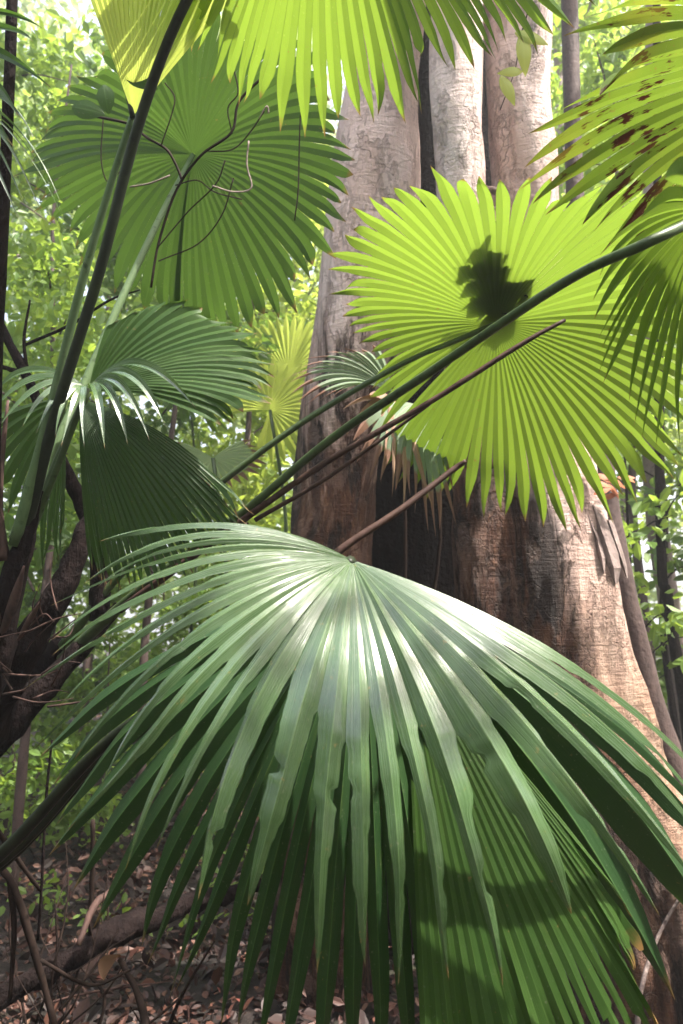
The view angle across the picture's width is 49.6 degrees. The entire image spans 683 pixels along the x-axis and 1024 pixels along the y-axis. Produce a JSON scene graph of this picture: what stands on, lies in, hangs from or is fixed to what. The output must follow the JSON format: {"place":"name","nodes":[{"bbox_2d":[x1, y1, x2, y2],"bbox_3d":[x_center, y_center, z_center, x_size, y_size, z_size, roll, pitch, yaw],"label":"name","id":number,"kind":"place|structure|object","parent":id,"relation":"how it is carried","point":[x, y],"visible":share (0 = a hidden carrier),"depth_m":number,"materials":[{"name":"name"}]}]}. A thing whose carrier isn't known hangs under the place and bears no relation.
{"place":"outdoors","nodes":[
{"label":"outdoors","id":0,"kind":"place"},
{"bbox_2d":[0,643,661,1023],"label":"ground","id":1,"kind":"structure","parent":0,"point":[248,1017],"depth_m":3.89,"materials":[{"name":"soil"}]},
{"bbox_2d":[0,0,17,486],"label":"thin pole stem","id":2,"kind":"object","parent":1,"relation":"on","point":[9,67],"visible":0.78,"depth_m":1.53,"materials":[{"name":"black plant"}]},
{"bbox_2d":[0,8,68,227],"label":"fan palm","id":3,"kind":"object","parent":1,"relation":"on","point":[10,58],"visible":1,"depth_m":1.24,"materials":[{"name":"green plant"}]},
{"bbox_2d":[0,863,74,1023],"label":"dead sapling","id":4,"kind":"object","parent":1,"relation":"on","point":[21,999],"visible":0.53,"depth_m":2.86,"materials":[{"name":"brown wood"}]},
{"bbox_2d":[37,740,52,940],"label":"thin sapling","id":5,"kind":"object","parent":1,"relation":"on","point":[43,859],"visible":0.83,"depth_m":2.10,"materials":[{"name":"black plant"}]},
{"bbox_2d":[35,896,59,1023],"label":"dead sapling","id":6,"kind":"object","parent":1,"relation":"on","point":[43,1001],"visible":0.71,"depth_m":2.82,"materials":[{"name":"brown wood"}]},
{"bbox_2d":[0,872,108,1023],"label":"dead sapling","id":7,"kind":"object","parent":1,"relation":"on","point":[70,1009],"visible":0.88,"depth_m":2.64,"materials":[{"name":"brown wood"}]},
{"bbox_2d":[36,865,80,1023],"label":"dead sapling","id":8,"kind":"object","parent":1,"relation":"on","point":[40,991],"visible":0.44,"depth_m":2.99,"materials":[{"name":"brown wood"}]},
{"bbox_2d":[0,615,121,846],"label":"bush","id":9,"kind":"object","parent":1,"relation":"on","point":[7,799],"visible":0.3,"depth_m":4.98,"materials":[{"name":"green plant"}]},
{"bbox_2d":[0,0,145,429],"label":"understory tree","id":10,"kind":"object","parent":1,"relation":"on","point":[30,204],"visible":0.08,"depth_m":7.58,"materials":[{"name":"green plant"}]},
{"bbox_2d":[0,597,172,837],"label":"bush","id":11,"kind":"object","parent":1,"relation":"on","point":[73,681],"visible":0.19,"depth_m":5.76,"materials":[{"name":"green plant"}]},
{"bbox_2d":[8,526,176,768],"bbox_3d":[-3.144,1.501,8.421,2.365,2.940,2.698,9,-13,-41],"label":"bush","id":12,"kind":"object","parent":1,"relation":"on","point":[28,600],"visible":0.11,"depth_m":8.18,"materials":[{"name":"green plant"}]},
{"bbox_2d":[50,841,134,1021],"bbox_3d":[-0.853,1.551,2.513,0.210,0.854,0.441,-4,-11,22],"label":"dead sapling","id":13,"kind":"object","parent":1,"relation":"on","point":[53,971],"visible":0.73,"depth_m":2.47,"materials":[{"name":"brown wood"}]},
{"bbox_2d":[56,935,137,1023],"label":"dead sapling","id":14,"kind":"object","parent":1,"relation":"on","point":[69,1003],"visible":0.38,"depth_m":2.75,"materials":[{"name":"brown wood"}]},
{"bbox_2d":[0,17,210,902],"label":"understory tree","id":15,"kind":"object","parent":1,"relation":"on","point":[40,264],"visible":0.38,"depth_m":4.70,"materials":[{"name":"green plant"}]},
{"bbox_2d":[81,873,129,1023],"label":"dead sapling","id":16,"kind":"object","parent":1,"relation":"on","point":[93,979],"visible":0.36,"depth_m":2.96,"materials":[{"name":"brown wood"}]},
{"bbox_2d":[51,532,207,731],"bbox_3d":[-2.527,1.424,9.120,2.918,3.107,2.586,-8,-13,39],"label":"bush","id":17,"kind":"object","parent":1,"relation":"on","point":[181,635],"visible":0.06,"depth_m":8.95,"materials":[{"name":"green plant"}]},
{"bbox_2d":[0,6,261,761],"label":"understory tree","id":18,"kind":"object","parent":1,"relation":"on","point":[107,311],"visible":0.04,"depth_m":8.00,"materials":[{"name":"green plant"}]},
{"bbox_2d":[0,717,266,953],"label":"ground cover","id":19,"kind":"object","parent":1,"relation":"on","point":[55,879],"visible":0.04,"depth_m":4.19,"materials":[{"name":"green plant"}]},
{"bbox_2d":[0,21,313,831],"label":"understory tree","id":20,"kind":"object","parent":1,"relation":"on","point":[178,413],"visible":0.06,"depth_m":6.02,"materials":[{"name":"green plant"}]},
{"bbox_2d":[130,941,214,1023],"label":"dead sapling","id":21,"kind":"object","parent":1,"relation":"on","point":[177,1001],"visible":0.95,"depth_m":2.23,"materials":[{"name":"brown wood"}]},
{"bbox_2d":[125,585,236,786],"bbox_3d":[-1.224,1.625,6.458,1.239,1.979,1.459,-9,-14,42],"label":"bush","id":22,"kind":"object","parent":1,"relation":"on","point":[170,607],"visible":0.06,"depth_m":6.38,"materials":[{"name":"green plant"}]},
{"bbox_2d":[134,391,236,633],"bbox_3d":[-1.297,-0.118,6.421,1.233,2.600,0.544,-6,-11,29],"label":"young fan palm","id":23,"kind":"object","parent":1,"relation":"on","point":[211,424],"visible":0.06,"depth_m":6.49,"materials":[{"name":"green plant"}]},
{"bbox_2d":[71,131,326,788],"bbox_3d":[-0.677,-1.096,7.504,3.186,7.673,3.699,-4,-11,23],"label":"understory tree","id":24,"kind":"object","parent":1,"relation":"on","point":[245,491],"visible":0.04,"depth_m":7.33,"materials":[{"name":"green plant"}]},
{"bbox_2d":[165,440,267,607],"bbox_3d":[-0.681,0.319,4.170,0.809,1.470,0.327,-6,-12,33],"label":"young fan palm","id":25,"kind":"object","parent":1,"relation":"on","point":[229,461],"visible":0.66,"depth_m":4.17,"materials":[{"name":"green plant"}]},
{"bbox_2d":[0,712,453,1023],"bbox_3d":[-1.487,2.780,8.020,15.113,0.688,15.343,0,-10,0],"label":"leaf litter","id":26,"kind":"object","parent":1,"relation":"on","point":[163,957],"visible":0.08,"depth_m":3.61,"materials":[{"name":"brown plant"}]},
{"bbox_2d":[5,977,23,1020],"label":"fallen twig","id":27,"kind":"object","parent":26,"relation":"on","point":[19,1004],"visible":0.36,"depth_m":3.13,"materials":[{"name":"brown wood"}]},
{"bbox_2d":[0,830,130,1023],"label":"fallen branch","id":28,"kind":"object","parent":26,"relation":"on","point":[15,899],"visible":0.89,"depth_m":2.00,"materials":[{"name":"brown wood"}]},
{"bbox_2d":[0,980,170,1022],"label":"fallen twig","id":29,"kind":"object","parent":26,"relation":"on","point":[75,995],"visible":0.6,"depth_m":3.23,"materials":[{"name":"brown wood"}]},
{"bbox_2d":[67,972,139,978],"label":"fallen twig","id":30,"kind":"object","parent":26,"relation":"on","point":[97,974],"visible":0.41,"depth_m":3.54,"materials":[{"name":"brown wood"}]},
{"bbox_2d":[98,954,120,979],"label":"fallen leaf","id":31,"kind":"object","parent":26,"relation":"on","point":[105,963],"visible":1,"depth_m":2.30,"materials":[{"name":"brown plant"}]},
{"bbox_2d":[0,878,260,1011],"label":"mossy log","id":32,"kind":"object","parent":26,"relation":"on","point":[130,922],"visible":0.67,"depth_m":2.85,"materials":[{"name":"brown wood"}]},
{"bbox_2d":[88,819,94,935],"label":"fallen branch","id":33,"kind":"object","parent":32,"relation":"on","point":[92,870],"visible":0.74,"depth_m":2.69,"materials":[{"name":"brown wood"}]},
{"bbox_2d":[76,889,108,945],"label":"fallen branch","id":34,"kind":"object","parent":32,"relation":"on","point":[96,903],"visible":0.48,"depth_m":2.66,"materials":[{"name":"brown wood"}]},
{"bbox_2d":[117,958,150,1023],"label":"fallen branch","id":35,"kind":"object","parent":26,"relation":"on","point":[142,1011],"visible":0.96,"depth_m":2.19,"materials":[{"name":"brown wood"}]},
{"bbox_2d":[635,900,679,1023],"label":"bare twig","id":36,"kind":"object","parent":26,"relation":"on","point":[648,963],"visible":0.6,"depth_m":1.97,"materials":[{"name":"brown wood"}]},
{"bbox_2d":[165,529,289,628],"bbox_3d":[-0.877,1.444,8.104,2.437,2.924,2.905,0,-10,0],"label":"bush","id":37,"kind":"object","parent":1,"relation":"on","point":[200,568],"visible":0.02,"depth_m":7.99,"materials":[{"name":"green plant"}]},
{"bbox_2d":[242,594,269,843],"bbox_3d":[-0.476,1.480,5.442,1.317,2.040,1.399,-2,-10,13],"label":"bush","id":38,"kind":"object","parent":1,"relation":"on","point":[250,838],"depth_m":5.35,"materials":[{"name":"green plant"}]},
{"bbox_2d":[206,356,306,549],"bbox_3d":[-0.475,-0.139,4.971,1.004,1.709,0.442,-6,-12,32],"label":"young fan palm","id":39,"kind":"object","parent":1,"relation":"on","point":[284,405],"visible":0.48,"depth_m":4.98,"materials":[{"name":"green plant"}]},
{"bbox_2d":[185,144,329,555],"bbox_3d":[-0.670,-1.282,10.064,3.745,8.811,4.435,4,-11,-23],"label":"understory tree","id":40,"kind":"object","parent":1,"relation":"on","point":[316,265],"visible":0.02,"depth_m":9.78,"materials":[{"name":"green plant"}]},
{"bbox_2d":[233,313,314,444],"bbox_3d":[-0.372,-0.227,5.743,1.261,2.565,0.590,-5,-11,25],"label":"young fan palm","id":41,"kind":"object","parent":1,"relation":"on","point":[297,345],"visible":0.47,"depth_m":5.75,"materials":[{"name":"green plant"}]},
{"bbox_2d":[0,0,595,757],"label":"fan palm","id":42,"kind":"object","parent":1,"relation":"on","point":[148,350],"visible":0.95,"depth_m":1.98,"materials":[{"name":"green plant"}]},
{"bbox_2d":[3,289,139,620],"bbox_3d":[-0.908,-0.197,2.310,0.489,1.065,0.146,3,-10,-16],"label":"dark branch","id":43,"kind":"object","parent":42,"relation":"attached to","point":[73,486],"visible":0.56,"depth_m":2.29,"materials":[{"name":"black plant"}]},
{"bbox_2d":[127,71,157,89],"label":"broad leaf","id":44,"kind":"object","parent":42,"relation":"hanging from","point":[140,84],"visible":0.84,"depth_m":1.70,"materials":[{"name":"green plant"}]},
{"bbox_2d":[98,71,300,287],"bbox_3d":[-0.362,-0.854,1.888,0.534,0.544,0.104,-1,-10,4],"label":"dry vine","id":45,"kind":"object","parent":42,"relation":"attached to","point":[188,169],"visible":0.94,"depth_m":1.89,"materials":[{"name":"brown plant"}]},
{"bbox_2d":[72,85,114,119],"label":"leafy twig","id":46,"kind":"object","parent":45,"relation":"attached to","point":[85,109],"visible":1,"depth_m":1.85,"materials":[{"name":"green plant"}]},
{"bbox_2d":[0,522,682,1023],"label":"fan palm","id":47,"kind":"object","parent":1,"relation":"on","point":[430,754],"visible":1,"depth_m":1.21,"materials":[{"name":"green plant"}]},
{"bbox_2d":[291,459,466,601],"bbox_3d":[0.085,0.052,1.833,0.482,0.395,0.043,1,-10,-8],"label":"broken stick","id":48,"kind":"object","parent":47,"relation":"on","point":[342,548],"visible":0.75,"depth_m":1.84,"materials":[{"name":"brown wood"}]},
{"bbox_2d":[27,156,682,681],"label":"fan palm","id":49,"kind":"object","parent":1,"relation":"on","point":[463,280],"visible":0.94,"depth_m":2.29,"materials":[{"name":"green plant"}]},
{"bbox_2d":[119,319,565,612],"bbox_3d":[-0.036,-0.112,2.024,1.286,0.758,0.071,-3,-10,15],"label":"dry petiole","id":50,"kind":"object","parent":49,"relation":"attached to","point":[411,414],"visible":0.89,"depth_m":2.00,"materials":[{"name":"plant"}]},
{"bbox_2d":[285,345,456,601],"bbox_3d":[0.154,0.128,2.555,0.587,1.502,0.437,8,-13,-40],"label":"fan palm","id":51,"kind":"object","parent":1,"relation":"on","point":[402,456],"visible":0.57,"depth_m":2.54,"materials":[{"name":"green plant"}]},
{"bbox_2d":[270,0,682,1023],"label":"giant tree","id":52,"kind":"object","parent":1,"relation":"on","point":[552,582],"visible":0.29,"depth_m":3.11,"materials":[{"name":"brown plant"}]},
{"bbox_2d":[497,14,547,109],"bbox_3d":[0.713,-1.876,2.911,0.206,0.567,0.067,-3,-11,18],"label":"climbing vine","id":53,"kind":"object","parent":52,"relation":"hanging from","point":[523,51],"visible":0.91,"depth_m":2.90,"materials":[{"name":"green plant"}]},
{"bbox_2d":[593,474,634,499],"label":"dead leaves","id":54,"kind":"object","parent":52,"relation":"attached to","point":[614,493],"visible":0.6,"depth_m":3.02,"materials":[{"name":"beige plant"}]},
{"bbox_2d":[518,0,682,317],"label":"fan palm","id":55,"kind":"object","parent":1,"relation":"on","point":[666,108],"visible":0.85,"depth_m":1.61,"materials":[{"name":"green plant"}]},
{"bbox_2d":[550,0,682,669],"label":"understory tree","id":56,"kind":"object","parent":1,"relation":"on","point":[592,78],"visible":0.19,"depth_m":6.31,"materials":[{"name":"green plant"}]},
{"bbox_2d":[551,0,681,345],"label":"understory tree","id":57,"kind":"object","parent":1,"relation":"on","point":[556,44],"visible":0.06,"depth_m":9.10,"materials":[{"name":"green plant"}]},
{"bbox_2d":[551,0,682,491],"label":"understory tree","id":58,"kind":"object","parent":1,"relation":"on","point":[675,431],"visible":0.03,"depth_m":9.99,"materials":[{"name":"green plant"}]},
{"bbox_2d":[561,0,682,785],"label":"slim tree","id":59,"kind":"object","parent":1,"relation":"on","point":[640,644],"visible":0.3,"depth_m":3.72,"materials":[{"name":"brown plant"}]},
{"bbox_2d":[584,127,682,537],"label":"understory tree","id":60,"kind":"object","parent":1,"relation":"on","point":[623,489],"depth_m":11.25,"materials":[{"name":"green plant"}]},
{"bbox_2d":[614,393,682,671],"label":"understory tree","id":61,"kind":"object","parent":1,"relation":"on","point":[675,616],"visible":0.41,"depth_m":4.26,"materials":[{"name":"green plant"}]},
{"bbox_2d":[619,334,682,748],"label":"understory tree","id":62,"kind":"object","parent":1,"relation":"on","point":[676,563],"visible":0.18,"depth_m":4.83,"materials":[{"name":"green plant"}]},
{"bbox_2d":[649,603,667,709],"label":"bush","id":63,"kind":"object","parent":1,"relation":"on","point":[659,662],"visible":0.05,"depth_m":6.07,"materials":[{"name":"green plant"}]},
{"bbox_2d":[642,5,682,752],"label":"slim tree","id":64,"kind":"object","parent":1,"relation":"on","point":[648,466],"visible":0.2,"depth_m":5.16,"materials":[{"name":"brown plant"}]},
{"bbox_2d":[653,4,682,740],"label":"slim tree","id":65,"kind":"object","parent":1,"relation":"on","point":[664,586],"visible":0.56,"depth_m":4.38,"materials":[{"name":"black plant"}]},
{"bbox_2d":[0,0,682,681],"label":"canopy","id":66,"kind":"object","parent":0,"point":[46,18],"depth_m":15.44,"materials":[{"name":"green plant"}]},
{"bbox_2d":[0,0,682,642],"label":"sky","id":67,"kind":"structure","parent":0,"point":[84,7],"materials":[{"name":"white"}]}
]}

